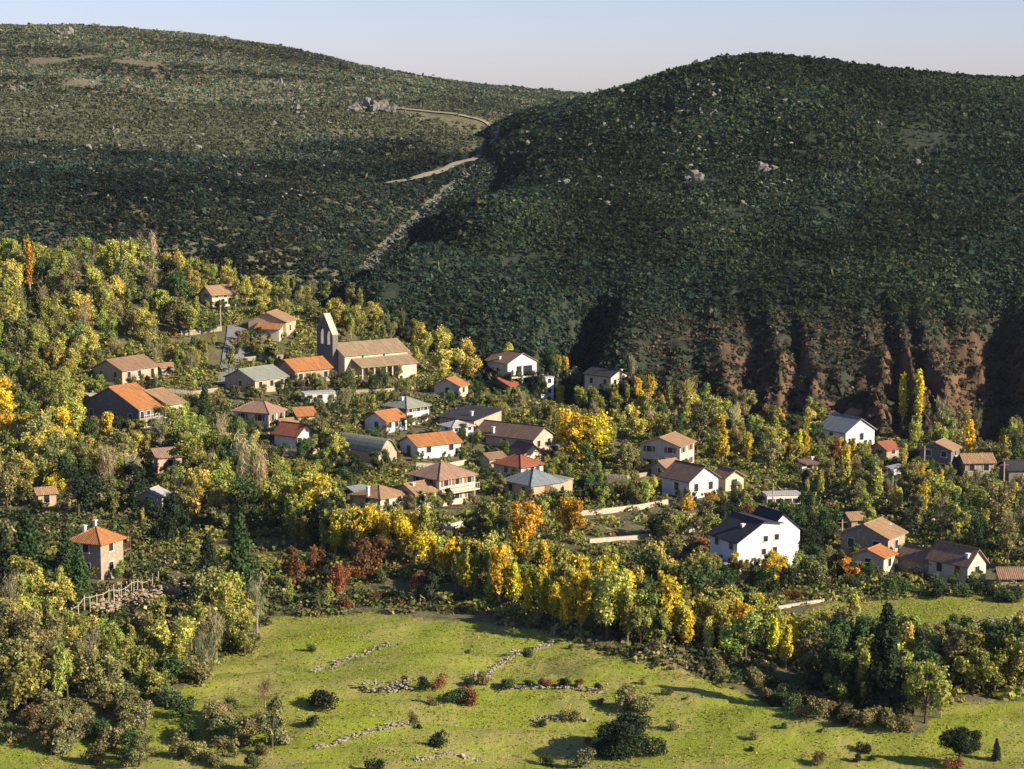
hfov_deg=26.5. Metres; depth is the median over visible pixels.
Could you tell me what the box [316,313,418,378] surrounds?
church
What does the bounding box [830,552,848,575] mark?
evergreen tree
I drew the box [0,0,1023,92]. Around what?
sky
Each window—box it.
[43,495,50,502]
[82,544,89,553]
[89,408,92,416]
[108,543,113,552]
[108,560,113,571]
[140,411,143,419]
[146,410,150,417]
[167,458,173,466]
[238,412,247,419]
[255,414,264,421]
[258,381,262,387]
[269,413,275,420]
[298,373,302,379]
[323,370,327,377]
[413,476,421,480]
[426,446,431,452]
[428,479,435,485]
[441,480,450,486]
[448,444,453,450]
[452,478,461,484]
[454,492,461,499]
[464,476,473,482]
[465,490,474,496]
[481,435,486,442]
[503,466,508,472]
[508,482,512,491]
[521,485,525,494]
[537,439,540,447]
[643,458,653,464]
[644,445,654,451]
[664,447,675,453]
[673,481,678,490]
[694,483,698,491]
[708,480,712,489]
[714,538,718,545]
[728,542,733,550]
[761,548,766,555]
[763,535,768,542]
[772,546,777,551]
[774,533,779,540]
[847,537,854,547]
[859,432,863,440]
[864,557,871,567]
[872,540,879,545]
[887,557,891,567]
[894,538,897,549]
[925,449,931,455]
[935,562,942,572]
[941,450,946,457]
[954,566,960,576]
[968,464,974,471]
[974,565,979,573]
[983,464,989,470]
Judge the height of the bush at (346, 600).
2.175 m
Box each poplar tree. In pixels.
[0,280,11,306]
[0,321,2,343]
[9,239,17,253]
[10,304,20,326]
[21,234,29,254]
[31,599,42,628]
[38,595,57,643]
[44,349,50,364]
[49,655,65,702]
[52,564,66,600]
[58,252,70,295]
[83,261,93,286]
[97,244,107,271]
[102,412,113,439]
[103,239,120,271]
[110,312,119,331]
[123,288,132,311]
[126,623,135,650]
[129,645,146,690]
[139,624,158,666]
[140,507,144,519]
[141,299,150,329]
[148,595,168,647]
[155,270,163,284]
[185,468,198,512]
[191,296,199,318]
[233,267,236,279]
[283,273,288,287]
[283,492,298,522]
[284,494,297,538]
[286,578,293,601]
[288,500,300,541]
[289,487,300,500]
[290,515,299,543]
[291,276,295,289]
[294,478,306,492]
[298,476,314,504]
[299,515,309,543]
[300,492,310,513]
[303,505,309,515]
[304,284,310,299]
[310,483,331,509]
[317,508,330,552]
[319,447,329,474]
[323,475,337,496]
[323,583,333,607]
[326,516,342,548]
[328,488,343,509]
[347,315,354,337]
[349,367,355,379]
[350,519,357,540]
[357,288,363,302]
[360,515,371,543]
[375,323,379,335]
[394,509,407,560]
[405,513,417,551]
[409,510,422,550]
[416,502,434,559]
[427,539,437,567]
[435,536,441,551]
[436,548,445,570]
[443,547,453,579]
[444,536,455,569]
[450,554,459,588]
[452,547,462,573]
[457,536,476,586]
[457,554,472,594]
[467,552,481,587]
[473,541,484,577]
[481,530,500,576]
[488,544,508,605]
[504,562,521,604]
[506,541,512,563]
[510,528,528,563]
[519,564,525,593]
[521,580,532,613]
[523,572,535,598]
[533,539,552,572]
[533,572,550,620]
[535,564,552,594]
[545,581,551,620]
[547,581,560,622]
[550,576,560,611]
[552,544,570,575]
[555,354,561,376]
[555,383,564,404]
[558,585,574,628]
[559,572,566,606]
[562,356,568,374]
[563,565,580,622]
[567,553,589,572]
[567,571,593,632]
[582,568,591,623]
[583,392,587,406]
[590,578,598,618]
[592,560,602,578]
[595,577,616,623]
[598,554,619,597]
[608,550,623,569]
[609,421,617,440]
[609,430,614,445]
[615,570,639,634]
[619,587,635,641]
[624,383,629,400]
[632,567,645,605]
[633,376,641,398]
[637,389,643,404]
[646,374,654,396]
[647,611,659,640]
[655,570,681,642]
[666,385,674,411]
[669,560,690,589]
[670,403,678,416]
[675,584,690,639]
[678,607,695,647]
[695,555,712,595]
[702,616,714,654]
[705,588,715,610]
[713,413,726,432]
[715,429,729,463]
[716,574,728,598]
[718,611,731,654]
[727,584,742,600]
[730,616,738,638]
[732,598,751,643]
[744,431,753,459]
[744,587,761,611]
[756,593,764,613]
[764,597,774,607]
[764,613,780,660]
[771,415,780,437]
[776,407,781,417]
[778,413,784,430]
[778,624,793,668]
[778,626,790,650]
[779,615,787,627]
[785,614,791,623]
[793,429,802,455]
[794,620,804,654]
[799,415,809,434]
[802,431,810,458]
[805,479,809,491]
[816,473,824,496]
[837,437,843,455]
[839,456,851,488]
[842,443,851,459]
[846,593,862,618]
[850,437,855,459]
[855,651,872,700]
[862,471,872,496]
[868,465,884,503]
[891,489,900,515]
[895,486,902,510]
[899,621,915,652]
[900,443,908,464]
[908,420,920,449]
[912,414,923,437]
[915,461,925,482]
[915,481,928,515]
[924,480,932,504]
[926,469,935,490]
[932,474,944,508]
[934,679,949,717]
[936,469,943,476]
[938,426,948,439]
[963,419,975,452]
[964,470,969,487]
[976,498,987,520]
[979,510,989,540]
[999,434,1008,446]
[1005,495,1014,513]
[1006,417,1017,455]
[1011,608,1023,629]
[1013,482,1018,491]
[1019,511,1023,539]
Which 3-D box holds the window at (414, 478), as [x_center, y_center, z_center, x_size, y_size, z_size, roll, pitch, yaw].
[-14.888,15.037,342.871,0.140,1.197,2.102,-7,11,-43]
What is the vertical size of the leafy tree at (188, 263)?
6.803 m
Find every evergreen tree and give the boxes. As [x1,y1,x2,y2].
[33,258,53,289]
[51,452,105,515]
[81,417,98,444]
[105,263,120,284]
[114,415,125,431]
[114,460,147,511]
[144,493,183,554]
[145,372,156,388]
[152,283,170,297]
[153,417,164,436]
[157,259,186,290]
[162,297,178,324]
[167,270,188,298]
[171,505,190,545]
[181,335,197,355]
[182,396,194,407]
[193,394,203,410]
[205,431,218,452]
[207,315,218,333]
[216,435,230,457]
[218,415,240,434]
[218,450,239,465]
[224,431,251,461]
[224,475,261,531]
[230,454,252,478]
[232,342,243,353]
[253,351,260,361]
[263,347,274,356]
[264,444,278,463]
[295,438,310,458]
[295,504,318,541]
[303,373,310,386]
[306,516,329,546]
[308,454,317,461]
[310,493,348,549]
[315,398,322,406]
[318,457,330,477]
[318,552,337,577]
[319,429,346,450]
[328,448,345,470]
[330,402,337,411]
[332,466,356,498]
[338,462,347,478]
[340,371,353,386]
[347,452,364,475]
[365,428,382,437]
[368,373,379,390]
[368,448,390,472]
[377,367,388,386]
[377,537,396,564]
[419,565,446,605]
[448,392,454,402]
[461,511,478,528]
[467,398,478,405]
[467,498,487,533]
[472,378,484,398]
[475,330,489,356]
[477,464,492,479]
[482,395,494,407]
[517,555,549,581]
[525,369,548,395]
[544,345,556,362]
[548,355,559,380]
[548,491,559,508]
[557,461,571,477]
[558,490,565,506]
[569,456,577,473]
[573,471,596,498]
[580,443,598,470]
[580,473,609,500]
[583,391,593,408]
[595,440,612,461]
[595,471,606,482]
[598,447,611,464]
[599,485,615,502]
[616,587,646,625]
[634,368,645,387]
[635,541,672,600]
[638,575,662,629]
[647,514,661,539]
[654,530,664,542]
[656,401,671,426]
[664,547,680,562]
[666,412,684,434]
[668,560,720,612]
[700,569,730,595]
[709,427,720,436]
[713,496,738,523]
[715,565,746,603]
[728,487,745,511]
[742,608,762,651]
[746,420,767,450]
[747,565,762,587]
[751,565,779,594]
[769,498,788,513]
[778,414,799,438]
[779,566,795,587]
[783,502,807,520]
[785,505,808,531]
[795,492,815,518]
[797,542,825,577]
[798,515,817,539]
[798,546,812,563]
[800,527,824,552]
[801,468,809,489]
[801,624,843,672]
[808,422,823,442]
[808,511,819,526]
[813,516,826,533]
[813,621,850,688]
[814,429,827,445]
[816,519,835,548]
[817,507,842,537]
[824,650,855,699]
[829,614,848,641]
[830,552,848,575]
[833,614,876,655]
[849,453,883,483]
[862,560,879,579]
[867,619,900,640]
[878,463,886,474]
[882,475,895,497]
[896,438,919,463]
[896,614,915,647]
[899,458,923,481]
[910,642,946,699]
[913,626,942,646]
[915,635,945,666]
[924,458,942,473]
[936,467,953,482]
[939,620,952,659]
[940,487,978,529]
[945,612,966,635]
[958,616,1005,684]
[965,515,990,548]
[977,617,1023,685]
[1000,425,1023,459]
[1011,491,1023,524]
[1012,620,1023,640]
[1019,519,1023,537]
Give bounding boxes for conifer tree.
[0,506,53,582]
[0,527,12,593]
[52,523,74,578]
[65,542,95,602]
[190,533,221,583]
[196,383,212,417]
[223,512,271,611]
[858,602,917,717]
[990,738,1001,761]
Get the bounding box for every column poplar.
[24,239,35,290]
[898,371,908,422]
[912,368,926,415]
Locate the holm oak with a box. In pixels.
[590,711,669,760]
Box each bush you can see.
[0,721,12,736]
[1,724,33,744]
[16,708,37,723]
[18,702,43,723]
[26,691,58,706]
[27,716,38,733]
[31,688,59,708]
[36,730,55,752]
[38,706,67,725]
[40,715,72,741]
[42,675,52,691]
[45,710,71,721]
[50,731,78,756]
[53,731,71,741]
[55,701,73,716]
[62,696,82,711]
[63,672,81,692]
[63,719,85,732]
[69,706,87,716]
[69,713,81,721]
[70,716,99,739]
[76,711,95,722]
[77,702,88,715]
[79,741,110,764]
[85,716,112,738]
[88,730,100,739]
[94,692,117,711]
[97,726,125,749]
[106,668,135,686]
[110,701,128,722]
[112,677,139,698]
[114,701,139,723]
[114,717,143,730]
[114,745,126,758]
[116,689,144,709]
[117,727,137,744]
[118,730,148,746]
[119,708,141,730]
[119,755,131,767]
[123,744,130,753]
[130,707,153,728]
[134,638,142,645]
[137,699,153,714]
[137,746,155,758]
[141,726,150,738]
[147,687,160,701]
[148,654,185,685]
[154,683,176,704]
[157,629,189,654]
[158,689,185,709]
[163,615,175,634]
[165,695,197,718]
[167,730,190,757]
[169,729,191,741]
[176,717,199,739]
[180,654,213,685]
[182,740,211,760]
[192,641,221,666]
[199,701,223,725]
[199,750,219,764]
[201,700,217,712]
[203,711,229,736]
[207,698,228,713]
[209,753,229,768]
[211,735,239,757]
[215,719,243,738]
[220,701,235,714]
[222,623,260,653]
[223,712,236,728]
[223,728,241,747]
[224,696,242,709]
[234,712,245,720]
[235,724,254,746]
[239,709,268,735]
[243,753,262,768]
[253,742,271,754]
[256,714,283,729]
[259,726,284,745]
[277,729,295,745]
[288,551,303,558]
[297,580,317,591]
[302,552,322,566]
[305,714,318,727]
[306,643,316,651]
[306,690,318,705]
[312,688,339,713]
[338,595,352,609]
[344,565,354,577]
[351,566,376,582]
[364,758,384,768]
[368,591,388,602]
[373,568,387,583]
[391,597,405,604]
[400,674,410,688]
[407,710,419,724]
[409,578,419,592]
[410,570,428,586]
[415,585,433,598]
[417,675,430,691]
[427,695,439,706]
[427,729,449,749]
[430,672,448,689]
[443,687,469,703]
[460,685,478,705]
[463,677,475,687]
[475,669,491,685]
[493,604,515,618]
[500,678,514,689]
[521,647,533,657]
[522,680,535,687]
[525,611,542,628]
[537,718,546,727]
[537,752,554,766]
[539,677,553,686]
[557,677,571,686]
[558,709,580,721]
[565,747,595,767]
[574,678,584,687]
[584,737,591,743]
[594,682,602,690]
[596,697,604,705]
[615,682,640,710]
[630,695,655,712]
[638,678,646,684]
[639,638,663,652]
[661,688,671,695]
[664,719,680,730]
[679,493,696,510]
[689,541,703,555]
[695,536,709,548]
[697,660,706,670]
[709,655,728,668]
[713,666,729,680]
[727,673,742,683]
[729,55,738,63]
[730,666,747,673]
[739,501,754,512]
[740,666,760,681]
[749,671,766,684]
[750,730,758,739]
[751,676,763,690]
[758,687,772,699]
[765,674,781,686]
[766,692,788,706]
[772,682,796,692]
[779,721,786,728]
[783,588,801,600]
[784,691,795,698]
[785,695,801,711]
[787,685,797,692]
[792,706,805,716]
[794,689,815,702]
[803,697,830,718]
[806,693,820,703]
[811,751,826,766]
[822,692,831,701]
[826,701,841,716]
[836,702,852,721]
[841,574,855,582]
[841,710,851,723]
[848,711,870,726]
[849,578,860,588]
[851,752,861,762]
[853,572,864,578]
[855,741,871,753]
[859,576,871,586]
[861,707,878,719]
[861,715,875,729]
[867,755,875,760]
[871,705,896,725]
[880,711,901,731]
[882,578,902,593]
[884,571,905,582]
[894,579,914,593]
[896,712,915,732]
[928,573,948,593]
[929,588,943,598]
[942,757,963,768]
[952,582,974,597]
[968,577,979,591]
[974,583,993,596]
[984,581,992,587]
[991,590,1009,602]
[995,585,1006,590]
[1002,588,1018,601]
[1007,587,1017,591]
[1009,585,1022,597]
[1009,591,1023,602]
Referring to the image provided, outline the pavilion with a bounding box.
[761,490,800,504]
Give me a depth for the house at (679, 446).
373.79 m
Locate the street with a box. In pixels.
[215,325,246,383]
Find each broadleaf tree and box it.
[0,328,27,364]
[0,348,15,373]
[0,428,15,468]
[0,447,5,491]
[0,461,16,508]
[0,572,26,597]
[0,597,24,654]
[0,636,33,693]
[1,310,28,349]
[5,375,22,402]
[12,411,54,454]
[13,247,36,281]
[13,388,36,426]
[14,350,39,376]
[16,604,63,666]
[23,316,47,351]
[27,627,54,674]
[30,388,48,411]
[31,433,70,478]
[39,340,57,368]
[39,651,53,687]
[42,267,67,296]
[45,308,72,334]
[45,410,65,427]
[46,381,72,409]
[50,267,83,310]
[50,319,85,356]
[50,449,92,490]
[54,331,69,346]
[55,305,68,330]
[56,634,85,667]
[65,638,89,683]
[68,438,88,470]
[72,645,105,701]
[80,303,100,329]
[82,280,118,316]
[84,345,103,366]
[84,646,126,697]
[90,414,101,440]
[102,247,126,273]
[105,474,128,514]
[108,425,132,471]
[110,254,142,295]
[111,261,131,285]
[111,302,139,335]
[122,438,135,459]
[124,614,137,632]
[125,236,157,272]
[127,306,146,333]
[135,612,155,638]
[138,286,155,311]
[166,296,190,331]
[167,463,181,484]
[173,362,182,374]
[177,484,196,515]
[185,402,197,414]
[185,428,203,451]
[186,565,224,625]
[210,390,226,407]
[210,493,236,530]
[220,346,235,372]
[226,354,237,370]
[228,330,242,349]
[241,329,249,342]
[248,337,262,351]
[252,337,263,352]
[254,421,262,432]
[271,285,291,306]
[292,374,298,387]
[293,290,320,316]
[307,418,316,429]
[310,415,329,445]
[314,377,324,389]
[315,405,330,423]
[328,369,338,386]
[339,415,351,431]
[344,281,355,305]
[345,296,354,306]
[347,378,356,390]
[356,378,363,388]
[359,307,369,325]
[372,366,389,386]
[378,312,391,338]
[383,504,393,517]
[387,320,396,333]
[389,390,396,400]
[391,364,402,385]
[393,309,402,324]
[405,377,416,389]
[458,395,464,405]
[491,471,507,495]
[495,500,518,537]
[562,366,582,388]
[565,404,578,419]
[582,407,593,415]
[587,458,603,481]
[613,482,625,498]
[618,444,634,469]
[620,480,628,492]
[626,469,655,492]
[629,446,640,468]
[630,484,641,504]
[630,489,644,503]
[649,397,669,419]
[658,420,671,435]
[659,505,679,541]
[664,536,682,555]
[685,413,712,451]
[689,400,717,429]
[692,498,717,536]
[693,545,722,564]
[704,429,718,448]
[730,424,753,453]
[736,389,757,418]
[759,439,782,468]
[760,402,777,424]
[792,630,825,679]
[801,553,828,586]
[816,457,835,490]
[823,544,844,569]
[827,604,858,626]
[833,647,858,685]
[843,478,866,500]
[843,613,865,642]
[862,454,880,474]
[896,475,904,484]
[897,481,912,500]
[897,663,926,715]
[902,462,920,490]
[904,491,928,529]
[909,472,933,494]
[912,626,945,656]
[931,622,956,642]
[935,407,957,438]
[936,626,972,691]
[946,635,972,673]
[953,408,971,438]
[956,472,974,499]
[975,477,997,494]
[981,471,998,483]
[983,480,1018,532]
[995,444,1011,462]
[996,521,1017,564]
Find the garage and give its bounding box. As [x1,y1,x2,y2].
[477,451,506,467]
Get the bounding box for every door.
[407,445,410,455]
[545,485,550,494]
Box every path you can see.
[358,182,454,267]
[384,107,498,182]
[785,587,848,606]
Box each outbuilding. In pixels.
[157,362,174,374]
[274,417,299,425]
[489,377,529,391]
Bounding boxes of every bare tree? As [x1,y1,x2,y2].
[0,569,23,609]
[11,284,26,302]
[11,608,34,641]
[16,638,43,669]
[24,669,42,696]
[35,284,49,301]
[40,656,67,692]
[43,627,65,653]
[60,237,76,252]
[68,254,80,284]
[73,301,93,333]
[76,622,103,658]
[81,252,94,267]
[95,444,118,489]
[110,336,119,354]
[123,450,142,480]
[129,318,135,336]
[142,265,161,290]
[144,332,152,347]
[148,323,158,344]
[149,415,167,446]
[152,348,158,361]
[155,343,162,355]
[167,615,196,664]
[174,476,184,487]
[184,349,197,372]
[190,623,219,664]
[192,616,209,648]
[194,352,199,366]
[199,449,211,464]
[203,601,227,660]
[213,411,230,437]
[244,573,268,632]
[250,588,265,617]
[256,676,272,706]
[308,280,317,295]
[341,387,350,402]
[343,302,351,325]
[386,322,395,338]
[400,309,406,327]
[518,391,525,406]
[589,399,599,411]
[644,406,654,435]
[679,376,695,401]
[729,399,743,426]
[793,413,800,432]
[852,455,863,479]
[884,477,894,500]
[931,394,952,424]
[932,492,951,531]
[968,475,983,493]
[970,408,981,439]
[975,468,982,483]
[999,509,1023,555]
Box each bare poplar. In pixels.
[88,241,98,265]
[134,230,143,259]
[147,231,159,267]
[231,427,255,500]
[250,440,269,498]
[628,353,636,385]
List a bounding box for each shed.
[31,486,58,506]
[84,392,95,398]
[150,447,182,472]
[291,406,316,420]
[346,484,365,503]
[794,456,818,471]
[885,463,903,479]
[992,567,1023,585]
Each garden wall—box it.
[167,387,217,394]
[180,326,221,335]
[237,354,282,360]
[283,448,319,455]
[355,385,414,393]
[416,459,466,466]
[441,521,462,530]
[540,393,556,398]
[579,499,667,515]
[589,528,694,542]
[603,472,647,478]
[776,595,843,608]
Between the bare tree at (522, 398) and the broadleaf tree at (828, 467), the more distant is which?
the bare tree at (522, 398)
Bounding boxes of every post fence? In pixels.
[70,574,153,612]
[113,571,158,600]
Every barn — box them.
[339,432,397,462]
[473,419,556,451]
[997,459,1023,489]
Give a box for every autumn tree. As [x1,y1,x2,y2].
[0,267,18,300]
[0,437,17,468]
[0,591,30,620]
[2,257,23,288]
[2,262,22,282]
[4,401,19,416]
[6,599,36,639]
[8,411,29,436]
[17,431,47,465]
[17,451,39,485]
[26,566,49,602]
[38,573,77,613]
[40,422,67,459]
[48,405,67,429]
[52,343,77,371]
[53,289,82,324]
[53,331,68,367]
[58,365,73,389]
[63,621,93,650]
[64,395,86,438]
[66,292,94,334]
[68,342,81,374]
[70,383,84,401]
[77,334,96,368]
[81,326,99,364]
[83,267,102,293]
[87,614,111,655]
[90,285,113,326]
[95,240,111,265]
[110,273,131,301]
[120,239,141,272]
[128,431,144,456]
[131,306,159,340]
[149,615,199,672]
[153,289,180,322]
[158,246,185,274]
[174,466,210,517]
[187,268,198,286]
[194,276,206,297]
[205,581,256,645]
[206,485,232,524]
[211,334,216,345]
[215,569,244,606]
[219,265,233,283]
[219,433,239,442]
[220,272,233,283]
[231,275,254,306]
[233,603,256,647]
[235,440,263,481]
[250,274,271,293]
[251,429,259,439]
[255,288,268,302]
[256,296,269,312]
[272,299,292,314]
[299,285,306,298]
[303,463,319,477]
[303,467,318,478]
[319,425,332,438]
[327,432,349,454]
[330,296,346,326]
[331,504,370,553]
[339,516,352,552]
[365,502,382,512]
[366,301,382,318]
[369,311,384,331]
[373,507,402,538]
[409,332,433,361]
[411,320,428,342]
[425,328,464,376]
[445,337,482,377]
[483,537,517,598]
[503,341,513,351]
[542,454,550,462]
[548,569,561,594]
[573,386,585,408]
[589,565,635,640]
[609,391,617,405]
[618,402,647,433]
[634,398,649,414]
[635,392,650,418]
[640,477,652,500]
[643,537,674,575]
[646,475,657,497]
[655,590,674,627]
[672,596,693,645]
[679,404,691,424]
[682,393,702,423]
[682,590,713,642]
[702,584,727,601]
[708,397,730,420]
[715,605,734,634]
[717,596,733,612]
[732,418,745,437]
[763,426,787,460]
[781,433,796,456]
[783,617,797,640]
[789,442,804,463]
[802,407,823,438]
[946,501,964,535]
[1016,421,1023,436]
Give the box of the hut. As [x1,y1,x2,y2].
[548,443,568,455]
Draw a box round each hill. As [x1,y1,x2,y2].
[0,25,564,307]
[341,55,1023,442]
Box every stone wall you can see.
[90,578,188,613]
[310,642,392,672]
[313,720,414,748]
[358,678,415,692]
[414,751,483,761]
[467,639,558,677]
[511,683,609,693]
[530,714,593,721]
[951,612,1015,626]
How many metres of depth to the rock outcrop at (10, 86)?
912.86 m
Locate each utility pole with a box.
[768,483,777,508]
[1003,462,1008,481]
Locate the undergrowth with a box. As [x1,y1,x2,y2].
[0,242,1023,709]
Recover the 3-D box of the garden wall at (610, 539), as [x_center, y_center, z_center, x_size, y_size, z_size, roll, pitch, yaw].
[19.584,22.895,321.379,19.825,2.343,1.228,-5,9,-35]
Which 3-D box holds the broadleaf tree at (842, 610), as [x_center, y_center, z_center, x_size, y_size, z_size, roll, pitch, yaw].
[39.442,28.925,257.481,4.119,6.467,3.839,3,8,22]
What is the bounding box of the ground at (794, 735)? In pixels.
[0,249,1023,768]
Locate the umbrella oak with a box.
[937,726,982,758]
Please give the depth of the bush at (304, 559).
295.45 m
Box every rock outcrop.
[9,85,35,89]
[56,27,73,35]
[102,126,140,133]
[265,78,285,85]
[290,104,300,110]
[347,97,388,111]
[379,104,405,112]
[684,170,704,180]
[757,161,778,172]
[844,408,864,417]
[911,159,923,164]
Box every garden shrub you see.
[0,688,17,720]
[36,500,43,510]
[41,702,67,742]
[43,498,49,507]
[99,415,103,432]
[112,417,121,431]
[112,568,118,580]
[113,377,120,384]
[115,560,124,580]
[122,418,129,430]
[126,731,154,766]
[136,419,145,430]
[137,373,144,386]
[139,498,149,508]
[147,418,155,430]
[150,463,157,471]
[159,462,169,474]
[205,300,211,310]
[214,299,225,310]
[227,296,240,310]
[231,385,241,399]
[244,381,254,399]
[246,417,256,428]
[247,328,256,335]
[251,385,256,397]
[255,387,263,398]
[256,327,265,336]
[260,384,267,395]
[269,419,275,427]
[274,381,284,396]
[280,443,286,452]
[283,387,290,396]
[287,378,293,389]
[297,379,305,389]
[304,395,311,404]
[310,434,317,448]
[321,376,327,389]
[327,394,332,407]
[330,475,343,492]
[380,423,390,435]
[382,501,389,508]
[392,500,400,508]
[404,494,417,509]
[406,414,418,428]
[416,450,423,460]
[416,490,424,505]
[418,412,430,427]
[425,491,442,509]
[436,493,445,506]
[439,451,446,460]
[443,487,455,506]
[444,492,452,508]
[446,454,451,461]
[454,446,464,459]
[458,433,466,445]
[459,422,467,439]
[463,497,469,507]
[467,433,478,448]
[468,491,476,505]
[474,448,480,455]
[475,428,484,443]
[485,444,497,452]
[494,367,502,377]
[494,389,501,398]
[498,438,509,454]
[502,491,511,501]
[503,372,512,379]
[511,467,518,474]
[511,493,518,501]
[513,387,520,393]
[516,372,522,380]
[524,487,534,502]
[528,404,542,420]
[542,386,548,395]
[544,441,560,455]
[548,488,558,503]
[552,450,564,467]
[606,383,616,392]
[620,380,627,392]
[641,461,648,470]
[661,492,668,499]
[672,490,681,501]
[683,486,691,495]
[691,491,697,500]
[710,489,720,500]
[712,558,722,571]
[727,561,735,569]
[730,480,737,489]
[735,481,742,492]
[737,558,751,576]
[753,557,761,567]
[794,465,802,475]
[809,464,816,473]
[820,435,833,453]
[849,543,861,558]
[850,560,865,575]
[863,439,871,448]
[872,450,881,461]
[876,566,884,577]
[947,573,956,587]
[953,569,960,583]
[965,574,972,584]
[967,571,979,582]
[978,569,983,581]
[1011,474,1023,486]
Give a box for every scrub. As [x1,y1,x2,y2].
[0,22,590,117]
[0,85,503,307]
[338,51,1023,441]
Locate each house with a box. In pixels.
[69,519,130,579]
[81,382,188,428]
[90,354,159,383]
[137,485,172,506]
[198,284,240,307]
[223,364,289,391]
[231,400,287,426]
[246,309,297,341]
[271,421,314,448]
[276,356,333,385]
[300,390,336,402]
[349,484,407,510]
[362,408,406,431]
[381,396,431,425]
[394,461,479,509]
[397,430,463,458]
[433,376,470,396]
[436,405,503,431]
[438,420,475,442]
[484,348,538,378]
[504,468,573,501]
[542,376,553,398]
[583,366,629,392]
[637,431,696,468]
[648,457,677,475]
[659,460,721,497]
[706,505,801,573]
[714,465,746,490]
[818,413,877,445]
[837,516,908,555]
[842,511,866,527]
[849,543,898,575]
[895,540,989,583]
[917,437,961,470]
[956,453,996,475]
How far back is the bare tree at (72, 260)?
485.39 m
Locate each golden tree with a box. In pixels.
[0,376,13,416]
[0,387,13,424]
[0,410,15,436]
[19,407,47,449]
[43,461,65,490]
[49,404,75,448]
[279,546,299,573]
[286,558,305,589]
[303,472,330,509]
[307,544,325,575]
[326,562,351,595]
[333,561,351,582]
[350,535,376,571]
[351,506,362,522]
[356,504,388,549]
[366,536,391,567]
[373,510,408,557]
[393,514,439,562]
[508,499,543,537]
[553,405,596,462]
[553,493,586,541]
[570,407,619,462]
[704,492,719,501]
[730,550,744,573]
[760,551,788,583]
[766,549,787,572]
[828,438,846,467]
[840,556,859,575]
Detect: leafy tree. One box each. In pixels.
[0,237,11,261]
[0,290,19,326]
[0,302,8,347]
[0,362,8,389]
[0,642,50,707]
[2,571,45,609]
[3,250,23,277]
[5,668,39,704]
[7,552,36,578]
[8,292,26,312]
[8,465,36,502]
[10,360,33,394]
[11,453,35,495]
[19,606,42,631]
[24,359,50,392]
[27,324,49,359]
[29,353,44,363]
[32,241,60,279]
[36,295,56,318]
[39,301,60,335]
[39,372,69,412]
[41,370,71,392]
[49,249,74,268]
[50,639,82,699]
[51,371,71,385]
[55,244,74,266]
[56,289,80,308]
[62,608,92,634]
[66,431,84,452]
[69,394,82,407]
[71,235,91,274]
[74,434,103,460]
[87,445,113,477]
[87,620,118,660]
[88,272,109,292]
[92,374,104,391]
[97,308,117,339]
[106,443,117,473]
[106,618,123,658]
[113,451,135,481]
[114,636,148,678]
[124,338,134,355]
[126,420,141,439]
[133,645,168,691]
[138,430,152,454]
[148,293,166,318]
[152,314,160,325]
[152,402,180,438]
[158,471,172,488]
[166,432,206,477]
[168,402,210,435]
[174,349,185,365]
[175,602,219,648]
[177,414,206,437]
[177,431,192,452]
[178,256,194,279]
[180,306,198,337]
[184,345,201,365]
[189,256,201,271]
[192,415,207,430]
[195,308,208,333]
[195,337,203,350]
[197,461,215,497]
[197,463,229,496]
[198,339,208,355]
[198,430,233,469]
[200,259,209,273]
[203,263,217,284]
[203,460,239,502]
[216,257,231,277]
[225,610,255,655]
[234,416,246,433]
[255,692,285,747]
[256,466,273,484]
[257,473,295,527]
[264,467,283,500]
[265,452,281,467]
[270,285,286,299]
[273,273,289,289]
[273,490,290,519]
[275,465,292,480]
[281,460,290,471]
[285,458,300,483]
[299,460,310,472]
[310,371,321,388]
[310,460,320,470]
[321,282,331,296]
[326,300,336,322]
[339,479,346,491]
[340,422,354,433]
[343,305,360,328]
[349,389,355,401]
[354,310,366,333]
[355,395,365,413]
[366,394,376,408]
[376,390,381,398]
[381,388,388,399]
[400,378,411,389]
[402,318,420,344]
[426,379,432,389]
[434,323,452,347]
[444,530,452,538]
[475,390,482,405]
[481,394,498,406]
[483,502,501,532]
[495,398,509,414]
[505,523,523,533]
[516,490,524,506]
[517,389,529,406]
[518,561,537,596]
[535,492,553,531]
[538,402,546,419]
[542,398,557,421]
[544,457,560,474]
[545,462,555,474]
[556,453,568,464]
[558,403,569,417]
[559,463,572,475]
[562,490,576,508]
[571,475,579,488]
[587,386,598,401]
[593,394,605,410]
[595,486,610,504]
[609,395,626,422]
[626,605,655,644]
[632,585,660,642]
[641,399,653,416]
[647,411,667,436]
[651,606,675,644]
[669,515,678,536]
[673,513,689,536]
[679,549,715,583]
[690,597,728,644]
[694,382,711,402]
[702,433,727,456]
[702,512,721,537]
[706,395,727,415]
[712,590,737,635]
[717,609,776,661]
[727,405,743,424]
[747,413,763,436]
[753,599,783,654]
[754,414,770,433]
[776,550,804,576]
[795,616,824,654]
[805,396,826,421]
[806,607,829,624]
[810,442,834,470]
[823,652,855,701]
[846,634,878,694]
[851,441,870,468]
[854,498,876,523]
[857,487,881,509]
[893,609,922,629]
[895,642,945,707]
[901,658,952,723]
[912,459,928,475]
[927,421,952,440]
[927,475,958,519]
[946,476,965,498]
[952,623,991,694]
[956,509,977,543]
[966,646,1009,691]
[969,485,988,517]
[975,640,1015,686]
[989,480,1003,493]
[994,616,1012,635]
[1002,634,1023,695]
[1020,444,1023,459]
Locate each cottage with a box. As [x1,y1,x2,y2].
[490,453,545,476]
[505,440,545,461]
[870,439,898,457]
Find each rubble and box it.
[0,74,423,149]
[7,149,336,202]
[359,164,476,268]
[513,74,801,210]

